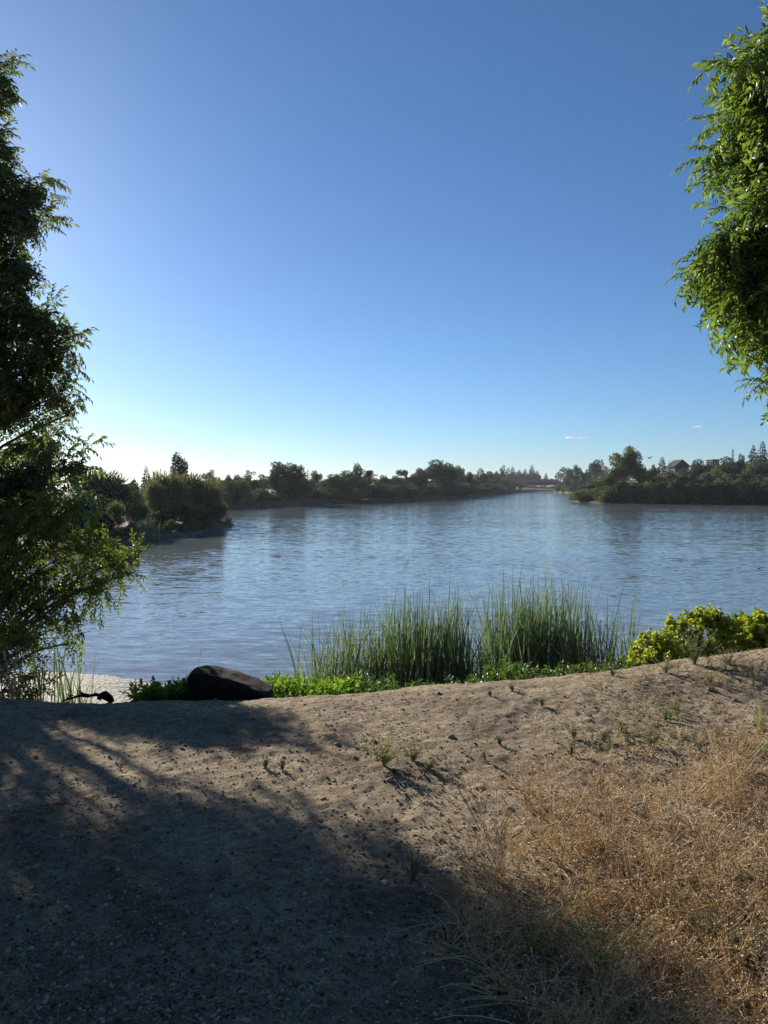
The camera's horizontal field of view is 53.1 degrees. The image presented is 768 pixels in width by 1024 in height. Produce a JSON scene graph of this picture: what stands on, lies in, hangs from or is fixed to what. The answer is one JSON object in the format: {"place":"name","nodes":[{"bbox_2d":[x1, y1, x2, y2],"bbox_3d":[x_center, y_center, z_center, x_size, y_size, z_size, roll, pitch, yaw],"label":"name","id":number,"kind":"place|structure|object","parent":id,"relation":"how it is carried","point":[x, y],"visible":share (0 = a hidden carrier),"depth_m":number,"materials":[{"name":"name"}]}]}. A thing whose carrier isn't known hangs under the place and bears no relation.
{"place":"outdoors","nodes":[
{"label":"outdoors","id":0,"kind":"place"},
{"bbox_2d":[18,514,233,552],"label":"spit","id":1,"kind":"structure","parent":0,"point":[166,535],"depth_m":59.97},
{"bbox_2d":[43,490,111,533],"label":"bush","id":2,"kind":"object","parent":1,"relation":"on","point":[81,522],"visible":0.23,"depth_m":57.61,"materials":[{"name":"green plant"}]},
{"bbox_2d":[84,510,115,535],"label":"bush","id":3,"kind":"object","parent":1,"relation":"on","point":[106,518],"visible":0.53,"depth_m":52.92,"materials":[{"name":"green plant"}]},
{"bbox_2d":[71,465,149,514],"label":"feathery shrub","id":4,"kind":"object","parent":1,"relation":"on","point":[111,488],"visible":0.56,"depth_m":64.77,"materials":[{"name":"green plant"}]},
{"bbox_2d":[104,500,127,528],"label":"feathery shrub","id":5,"kind":"object","parent":1,"relation":"on","point":[115,509],"visible":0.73,"depth_m":56.93,"materials":[{"name":"green plant"}]},
{"bbox_2d":[123,500,156,524],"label":"feathery shrub","id":6,"kind":"object","parent":1,"relation":"on","point":[137,512],"visible":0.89,"depth_m":61.61,"materials":[{"name":"green plant"}]},
{"bbox_2d":[135,518,160,540],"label":"reed clump","id":7,"kind":"object","parent":1,"relation":"on","point":[150,531],"visible":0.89,"depth_m":56.33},
{"bbox_2d":[140,479,173,516],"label":"feathery shrub","id":8,"kind":"object","parent":1,"relation":"on","point":[154,492],"visible":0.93,"depth_m":69.40,"materials":[{"name":"green plant"}]},
{"bbox_2d":[149,511,179,524],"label":"bush","id":9,"kind":"object","parent":1,"relation":"on","point":[162,518],"visible":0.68,"depth_m":65.49,"materials":[{"name":"green plant"}]},
{"bbox_2d":[142,468,194,522],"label":"feathery shrub","id":10,"kind":"object","parent":1,"relation":"on","point":[173,484],"visible":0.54,"depth_m":73.19,"materials":[{"name":"green plant"}]},
{"bbox_2d":[170,451,188,477],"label":"broadleaf tree","id":11,"kind":"object","parent":1,"relation":"on","point":[178,465],"visible":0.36,"depth_m":99.79,"materials":[{"name":"green plant"}]},
{"bbox_2d":[169,505,208,523],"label":"bush","id":12,"kind":"object","parent":1,"relation":"on","point":[181,513],"visible":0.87,"depth_m":71.37,"materials":[{"name":"green plant"}]},
{"bbox_2d":[181,520,201,530],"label":"bush","id":13,"kind":"object","parent":1,"relation":"on","point":[193,525],"visible":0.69,"depth_m":65.37,"materials":[{"name":"green plant"}]},
{"bbox_2d":[176,471,224,512],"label":"feathery shrub","id":14,"kind":"object","parent":1,"relation":"on","point":[205,494],"visible":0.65,"depth_m":77.72,"materials":[{"name":"green plant"}]},
{"bbox_2d":[202,502,227,520],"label":"bush","id":15,"kind":"object","parent":1,"relation":"on","point":[215,513],"visible":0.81,"depth_m":78.37,"materials":[{"name":"green plant"}]},
{"bbox_2d":[19,487,575,508],"bbox_3d":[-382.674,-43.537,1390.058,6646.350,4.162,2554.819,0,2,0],"label":"bank","id":16,"kind":"structure","parent":0,"point":[311,500],"depth_m":182.89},
{"bbox_2d":[224,480,241,503],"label":"bush","id":17,"kind":"object","parent":16,"relation":"on","point":[231,487],"visible":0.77,"depth_m":141.29,"materials":[{"name":"green plant"}]},
{"bbox_2d":[233,479,257,501],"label":"bush","id":18,"kind":"object","parent":16,"relation":"on","point":[246,495],"visible":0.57,"depth_m":146.20,"materials":[{"name":"green plant"}]},
{"bbox_2d":[245,488,271,500],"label":"bush","id":19,"kind":"object","parent":16,"relation":"on","point":[263,494],"visible":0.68,"depth_m":149.73,"materials":[{"name":"green plant"}]},
{"bbox_2d":[262,470,277,493],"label":"broadleaf tree","id":20,"kind":"object","parent":16,"relation":"on","point":[272,480],"visible":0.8,"depth_m":162.96,"materials":[{"name":"green plant"}]},
{"bbox_2d":[268,463,292,498],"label":"broadleaf tree","id":21,"kind":"object","parent":16,"relation":"on","point":[282,482],"visible":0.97,"depth_m":163.09,"materials":[{"name":"green plant"}]},
{"bbox_2d":[269,461,307,497],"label":"broadleaf tree","id":22,"kind":"object","parent":16,"relation":"on","point":[299,475],"visible":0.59,"depth_m":165.63,"materials":[{"name":"green plant"}]},
{"bbox_2d":[294,477,315,498],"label":"broadleaf tree","id":23,"kind":"object","parent":16,"relation":"on","point":[304,487],"visible":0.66,"depth_m":168.57,"materials":[{"name":"green plant"}]},
{"bbox_2d":[318,474,350,490],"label":"broadleaf tree","id":24,"kind":"object","parent":16,"relation":"on","point":[330,480],"visible":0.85,"depth_m":184.25,"materials":[{"name":"green plant"}]},
{"bbox_2d":[337,470,361,488],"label":"broadleaf tree","id":25,"kind":"object","parent":16,"relation":"on","point":[353,480],"visible":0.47,"depth_m":192.65,"materials":[{"name":"green plant"}]},
{"bbox_2d":[351,463,364,483],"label":"broadleaf tree","id":26,"kind":"object","parent":16,"relation":"on","point":[356,470],"visible":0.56,"depth_m":212.07,"materials":[{"name":"green plant"}]},
{"bbox_2d":[345,490,372,499],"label":"bush","id":27,"kind":"object","parent":16,"relation":"on","point":[358,494],"visible":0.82,"depth_m":185.09,"materials":[{"name":"green plant"}]},
{"bbox_2d":[374,489,399,497],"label":"bush","id":28,"kind":"object","parent":16,"relation":"on","point":[387,493],"visible":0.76,"depth_m":196.62,"materials":[{"name":"green plant"}]},
{"bbox_2d":[403,474,424,486],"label":"broadleaf tree","id":29,"kind":"object","parent":16,"relation":"on","point":[412,479],"visible":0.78,"depth_m":234.12,"materials":[{"name":"green plant"}]},
{"bbox_2d":[406,483,423,498],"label":"bush","id":30,"kind":"object","parent":16,"relation":"on","point":[417,490],"visible":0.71,"depth_m":211.99,"materials":[{"name":"green plant"}]},
{"bbox_2d":[414,467,428,485],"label":"broadleaf tree","id":31,"kind":"object","parent":16,"relation":"on","point":[422,476],"visible":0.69,"depth_m":246.79,"materials":[{"name":"green plant"}]},
{"bbox_2d":[422,484,443,495],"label":"bush","id":32,"kind":"object","parent":16,"relation":"on","point":[433,490],"visible":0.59,"depth_m":231.00,"materials":[{"name":"green plant"}]},
{"bbox_2d":[423,459,458,481],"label":"broadleaf tree","id":33,"kind":"object","parent":16,"relation":"on","point":[434,471],"visible":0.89,"depth_m":257.69,"materials":[{"name":"green plant"}]},
{"bbox_2d":[429,478,460,487],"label":"bush","id":34,"kind":"object","parent":16,"relation":"on","point":[441,483],"visible":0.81,"depth_m":250.00,"materials":[{"name":"green plant"}]},
{"bbox_2d":[455,465,467,483],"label":"broadleaf tree","id":35,"kind":"object","parent":16,"relation":"on","point":[460,477],"visible":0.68,"depth_m":286.31,"materials":[{"name":"green plant"}]},
{"bbox_2d":[463,472,481,485],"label":"broadleaf tree","id":36,"kind":"object","parent":16,"relation":"on","point":[470,479],"visible":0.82,"depth_m":307.83,"materials":[{"name":"green plant"}]},
{"bbox_2d":[473,468,489,484],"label":"conifer","id":37,"kind":"object","parent":16,"relation":"on","point":[482,475],"visible":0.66,"depth_m":366.59,"materials":[{"name":"green plant"}]},
{"bbox_2d":[561,467,573,485],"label":"broadleaf tree","id":38,"kind":"object","parent":16,"relation":"on","point":[566,481],"visible":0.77,"depth_m":484.54,"materials":[{"name":"green plant"}]},
{"bbox_2d":[512,480,635,491],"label":"road bridge","id":39,"kind":"structure","parent":16,"relation":"on","point":[542,482],"depth_m":554.12,"materials":[{"name":"concrete"}]},
{"bbox_2d":[569,465,581,484],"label":"broadleaf tree","id":40,"kind":"object","parent":16,"relation":"on","point":[575,479],"visible":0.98,"depth_m":478.21,"materials":[{"name":"green plant"}]},
{"bbox_2d":[588,459,607,481],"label":"broadleaf tree","id":41,"kind":"object","parent":16,"relation":"on","point":[595,469],"visible":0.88,"depth_m":459.05,"materials":[{"name":"green plant"}]},
{"bbox_2d":[0,648,767,1023],"bbox_3d":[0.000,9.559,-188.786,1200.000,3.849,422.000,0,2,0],"label":"ground","id":42,"kind":"structure","parent":0,"point":[24,734],"depth_m":3.61,"materials":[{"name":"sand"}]},
{"bbox_2d":[0,646,44,700],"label":"dock plant","id":43,"kind":"object","parent":42,"relation":"on","point":[12,691],"visible":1,"depth_m":5.70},
{"bbox_2d":[0,611,70,700],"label":"bush","id":44,"kind":"object","parent":42,"relation":"on","point":[15,641],"visible":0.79,"depth_m":7.73,"materials":[{"name":"green plant"}]},
{"bbox_2d":[13,628,99,702],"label":"reed clump","id":45,"kind":"object","parent":42,"relation":"on","point":[69,685],"visible":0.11,"depth_m":9.49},
{"bbox_2d":[0,48,114,551],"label":"broadleaf tree","id":46,"kind":"object","parent":42,"relation":"on","point":[21,204],"visible":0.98,"depth_m":9.00,"materials":[{"name":"green plant"}]},
{"bbox_2d":[0,473,152,678],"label":"willow tree","id":47,"kind":"object","parent":42,"relation":"on","point":[13,588],"visible":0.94,"depth_m":8.47,"materials":[{"name":"green plant"}]},
{"bbox_2d":[63,687,113,702],"bbox_3d":[-2.336,1.456,6.080,0.386,0.148,0.136,-1,2,-16],"label":"driftwood","id":48,"kind":"object","parent":42,"relation":"on","point":[106,696],"visible":0.98,"depth_m":6.08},
{"bbox_2d":[187,665,272,700],"bbox_3d":[-1.209,1.389,6.139,0.652,0.305,0.464,0,2,0],"label":"boulder","id":49,"kind":"object","parent":42,"relation":"on","point":[207,682],"visible":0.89,"depth_m":5.96,"materials":[{"name":"stone"}]},
{"bbox_2d":[118,669,367,701],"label":"creeping plants","id":50,"kind":"object","parent":42,"relation":"on","point":[286,685],"visible":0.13,"depth_m":6.48,"materials":[{"name":"green plant"}]},
{"bbox_2d":[255,615,395,680],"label":"reed clump","id":51,"kind":"object","parent":42,"relation":"on","point":[314,660],"visible":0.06,"depth_m":9.96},
{"bbox_2d":[357,729,410,765],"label":"weed","id":52,"kind":"object","parent":42,"relation":"on","point":[383,756],"visible":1,"depth_m":4.30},
{"bbox_2d":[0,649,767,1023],"bbox_3d":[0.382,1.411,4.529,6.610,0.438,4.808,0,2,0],"label":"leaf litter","id":53,"kind":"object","parent":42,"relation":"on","point":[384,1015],"visible":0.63,"depth_m":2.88,"materials":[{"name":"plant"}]},
{"bbox_2d":[271,566,504,687],"bbox_3d":[0.057,2.257,10.297,3.552,3.204,4.738,1,2,19],"label":"reed clump","id":54,"kind":"object","parent":42,"relation":"on","point":[419,654],"visible":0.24,"depth_m":9.96,"materials":[{"name":"plant"}]},
{"bbox_2d":[398,737,431,760],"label":"weed","id":55,"kind":"object","parent":42,"relation":"on","point":[412,755],"visible":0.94,"depth_m":4.38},
{"bbox_2d":[394,836,436,879],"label":"weed","id":56,"kind":"object","parent":42,"relation":"on","point":[413,873],"visible":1,"depth_m":3.10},
{"bbox_2d":[394,718,534,882],"bbox_3d":[0.333,1.166,3.067,0.532,0.621,0.706,0,2,12],"label":"dry weed","id":57,"kind":"object","parent":42,"relation":"on","point":[499,840],"visible":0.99,"depth_m":3.08,"materials":[{"name":"plant"}]},
{"bbox_2d":[451,622,520,682],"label":"reed clump","id":58,"kind":"object","parent":42,"relation":"on","point":[480,664],"visible":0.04,"depth_m":10.09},
{"bbox_2d":[339,651,636,694],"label":"creeping plants","id":59,"kind":"object","parent":42,"relation":"on","point":[505,672],"visible":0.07,"depth_m":7.04,"materials":[{"name":"green plant"}]},
{"bbox_2d":[497,745,567,817],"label":"dry weed","id":60,"kind":"object","parent":42,"relation":"on","point":[542,785],"visible":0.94,"depth_m":3.66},
{"bbox_2d":[426,561,643,682],"bbox_3d":[2.272,2.237,10.039,4.057,3.260,4.702,1,2,18],"label":"reed clump","id":61,"kind":"object","parent":42,"relation":"on","point":[537,640],"visible":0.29,"depth_m":10.32,"materials":[{"name":"plant"}]},
{"bbox_2d":[514,908,568,959],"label":"weed","id":62,"kind":"object","parent":42,"relation":"on","point":[526,936],"visible":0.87,"depth_m":2.53,"materials":[{"name":"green plant"}]},
{"bbox_2d":[476,748,611,867],"bbox_3d":[0.700,1.223,3.240,0.467,0.521,0.666,0,2,-11],"label":"dry weed","id":63,"kind":"object","parent":42,"relation":"on","point":[556,837],"visible":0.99,"depth_m":3.21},
{"bbox_2d":[558,733,583,755],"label":"weed","id":64,"kind":"object","parent":42,"relation":"on","point":[571,748],"visible":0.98,"depth_m":4.52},
{"bbox_2d":[398,683,767,1023],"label":"dry weeds","id":65,"kind":"object","parent":42,"relation":"on","point":[618,972],"visible":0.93,"depth_m":2.64,"materials":[{"name":"plant"}]},
{"bbox_2d":[533,885,662,971],"bbox_3d":[0.685,1.374,2.457,0.312,0.243,0.403,-2,2,-39],"label":"weed","id":66,"kind":"object","parent":42,"relation":"on","point":[600,932],"visible":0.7,"depth_m":2.48,"materials":[{"name":"brown plant"}]},
{"bbox_2d":[557,576,663,670],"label":"reed clump","id":67,"kind":"object","parent":42,"relation":"on","point":[589,644],"visible":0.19,"depth_m":10.31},
{"bbox_2d":[576,716,688,845],"bbox_3d":[1.053,1.233,3.442,0.414,0.508,0.507,-1,2,-26],"label":"dry weed","id":68,"kind":"object","parent":42,"relation":"on","point":[613,792],"visible":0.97,"depth_m":3.43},
{"bbox_2d":[562,772,710,922],"bbox_3d":[0.922,1.248,2.823,0.514,0.500,0.355,1,2,24],"label":"dry weed","id":69,"kind":"object","parent":42,"relation":"on","point":[639,860],"visible":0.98,"depth_m":2.82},
{"bbox_2d":[636,722,667,746],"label":"weed","id":70,"kind":"object","parent":42,"relation":"on","point":[654,740],"visible":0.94,"depth_m":4.60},
{"bbox_2d":[622,626,685,668],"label":"bush","id":71,"kind":"object","parent":42,"relation":"on","point":[658,646],"visible":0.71,"depth_m":7.53,"materials":[{"name":"green plant"}]},
{"bbox_2d":[650,653,686,672],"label":"weed","id":72,"kind":"object","parent":42,"relation":"on","point":[667,667],"visible":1,"depth_m":6.08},
{"bbox_2d":[578,655,767,760],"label":"sparse weeds","id":73,"kind":"object","parent":42,"relation":"on","point":[676,734],"visible":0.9,"depth_m":4.77,"materials":[{"name":"plant"}]},
{"bbox_2d":[635,728,741,825],"bbox_3d":[1.437,1.264,3.553,0.510,0.424,0.378,-1,2,-30],"label":"dry weed","id":74,"kind":"object","parent":42,"relation":"on","point":[676,804],"visible":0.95,"depth_m":3.61,"materials":[{"name":"plant"}]},
{"bbox_2d":[625,860,767,953],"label":"weed","id":75,"kind":"object","parent":42,"relation":"on","point":[718,919],"visible":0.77,"depth_m":2.64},
{"bbox_2d":[664,629,730,664],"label":"weed","id":76,"kind":"object","parent":42,"relation":"on","point":[695,654],"visible":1,"depth_m":6.19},
{"bbox_2d":[663,603,743,657],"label":"bush","id":77,"kind":"object","parent":42,"relation":"on","point":[702,619],"visible":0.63,"depth_m":7.87,"materials":[{"name":"green plant"}]},
{"bbox_2d":[664,747,767,878],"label":"dry weed","id":78,"kind":"object","parent":42,"relation":"on","point":[708,828],"visible":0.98,"depth_m":3.09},
{"bbox_2d":[665,1,767,425],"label":"drooping tree","id":79,"kind":"object","parent":42,"relation":"on","point":[728,282],"visible":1,"depth_m":6.01,"materials":[{"name":"green plant"}]},
{"bbox_2d":[702,641,764,665],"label":"weed","id":80,"kind":"object","parent":42,"relation":"on","point":[730,659],"visible":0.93,"depth_m":6.11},
{"bbox_2d":[700,703,767,812],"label":"dry weed","id":81,"kind":"object","parent":42,"relation":"on","point":[733,781],"visible":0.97,"depth_m":3.67,"materials":[{"name":"plant"}]},
{"bbox_2d":[730,607,767,652],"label":"bush","id":82,"kind":"object","parent":42,"relation":"on","point":[753,629],"visible":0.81,"depth_m":7.57,"materials":[{"name":"green plant"}]},
{"bbox_2d":[748,706,767,736],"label":"weed","id":83,"kind":"object","parent":42,"relation":"on","point":[762,720],"visible":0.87,"depth_m":4.75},
{"bbox_2d":[0,491,767,696],"bbox_3d":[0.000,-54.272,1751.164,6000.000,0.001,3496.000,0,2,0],"label":"water","id":84,"kind":"structure","parent":0,"point":[226,597],"depth_m":35.35,"materials":[{"name":"blue liquid"}]},
{"bbox_2d":[0,670,163,703],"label":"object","id":85,"kind":"object","parent":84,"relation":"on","point":[112,685],"visible":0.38,"depth_m":15.44,"materials":[{"name":"sand"}]},
{"bbox_2d":[0,0,767,486],"label":"sky","id":86,"kind":"structure","parent":0,"point":[325,237],"materials":[{"name":"blue"}]},
{"bbox_2d":[572,499,760,503],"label":"island","id":87,"kind":"structure","parent":0,"point":[630,502],"depth_m":177.86,"materials":[{"name":"soil"}]},
{"bbox_2d":[569,486,598,500],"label":"bush","id":88,"kind":"object","parent":87,"relation":"on","point":[582,494],"visible":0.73,"depth_m":196.15,"materials":[{"name":"green plant"}]},
{"bbox_2d":[597,488,611,502],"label":"bush","id":89,"kind":"object","parent":87,"relation":"on","point":[604,495],"visible":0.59,"depth_m":183.02,"materials":[{"name":"green plant"}]},
{"bbox_2d":[593,473,621,488],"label":"broadleaf tree","id":90,"kind":"object","parent":87,"relation":"on","point":[608,480],"visible":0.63,"depth_m":198.94,"materials":[{"name":"green plant"}]},
{"bbox_2d":[602,462,629,482],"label":"broadleaf tree","id":91,"kind":"object","parent":87,"relation":"on","point":[621,472],"visible":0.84,"depth_m":200.84,"materials":[{"name":"green plant"}]},
{"bbox_2d":[610,479,630,501],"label":"bush","id":92,"kind":"object","parent":87,"relation":"on","point":[623,484],"visible":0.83,"depth_m":180.49,"materials":[{"name":"green plant"}]},
{"bbox_2d":[617,481,639,502],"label":"bush","id":93,"kind":"object","parent":87,"relation":"on","point":[630,493],"visible":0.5,"depth_m":179.71,"materials":[{"name":"green plant"}]},
{"bbox_2d":[609,445,653,483],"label":"broadleaf tree","id":94,"kind":"object","parent":87,"relation":"on","point":[629,459],"visible":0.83,"depth_m":203.14,"materials":[{"name":"green plant"}]},
{"bbox_2d":[630,481,646,502],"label":"bush","id":95,"kind":"object","parent":87,"relation":"on","point":[636,498],"visible":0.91,"depth_m":178.24,"materials":[{"name":"green plant"}]},
{"bbox_2d":[635,481,653,501],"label":"bush","id":96,"kind":"object","parent":87,"relation":"on","point":[646,489],"visible":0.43,"depth_m":177.64,"materials":[{"name":"green plant"}]},
{"bbox_2d":[651,471,668,484],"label":"bush","id":97,"kind":"object","parent":87,"relation":"on","point":[657,478],"visible":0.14,"depth_m":203.65,"materials":[{"name":"green plant"}]},
{"bbox_2d":[659,483,683,503],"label":"bush","id":98,"kind":"object","parent":87,"relation":"on","point":[669,490],"visible":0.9,"depth_m":172.78,"materials":[{"name":"green plant"}]},
{"bbox_2d":[666,459,689,476],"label":"house","id":99,"kind":"structure","parent":87,"relation":"on","point":[675,466],"depth_m":291.61,"materials":[{"name":"grey"}]},
{"bbox_2d":[669,479,692,503],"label":"bush","id":100,"kind":"object","parent":87,"relation":"on","point":[684,491],"visible":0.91,"depth_m":172.35,"materials":[{"name":"green plant"}]},
{"bbox_2d":[682,459,709,477],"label":"broadleaf tree","id":101,"kind":"object","parent":87,"relation":"on","point":[698,469],"visible":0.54,"depth_m":237.96,"materials":[{"name":"green plant"}]},
{"bbox_2d":[694,481,716,503],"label":"bush","id":102,"kind":"object","parent":87,"relation":"on","point":[705,489],"visible":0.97,"depth_m":171.06,"materials":[{"name":"green plant"}]},
{"bbox_2d":[715,482,731,503],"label":"bush","id":103,"kind":"object","parent":87,"relation":"on","point":[723,487],"visible":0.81,"depth_m":170.25,"materials":[{"name":"green plant"}]},
{"bbox_2d":[717,456,741,475],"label":"broadleaf tree","id":104,"kind":"object","parent":87,"relation":"on","point":[729,467],"visible":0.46,"depth_m":246.55,"materials":[{"name":"green plant"}]},
{"bbox_2d":[726,483,754,504],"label":"bush","id":105,"kind":"object","parent":87,"relation":"on","point":[739,495],"visible":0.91,"depth_m":168.87,"materials":[{"name":"green plant"}]},
{"bbox_2d":[731,477,751,503],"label":"bush","id":106,"kind":"object","parent":87,"relation":"on","point":[737,482],"visible":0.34,"depth_m":172.10,"materials":[{"name":"green plant"}]},
{"bbox_2d":[747,478,765,503],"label":"bush","id":107,"kind":"object","parent":87,"relation":"on","point":[754,487],"visible":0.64,"depth_m":171.28,"materials":[{"name":"green plant"}]},
{"bbox_2d":[751,457,767,478],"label":"broadleaf tree","id":108,"kind":"object","parent":87,"relation":"on","point":[760,467],"visible":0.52,"depth_m":247.49,"materials":[{"name":"green plant"}]},
{"bbox_2d":[756,480,767,503],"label":"bush","id":109,"kind":"object","parent":87,"relation":"on","point":[763,489],"visible":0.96,"depth_m":170.16,"materials":[{"name":"green plant"}]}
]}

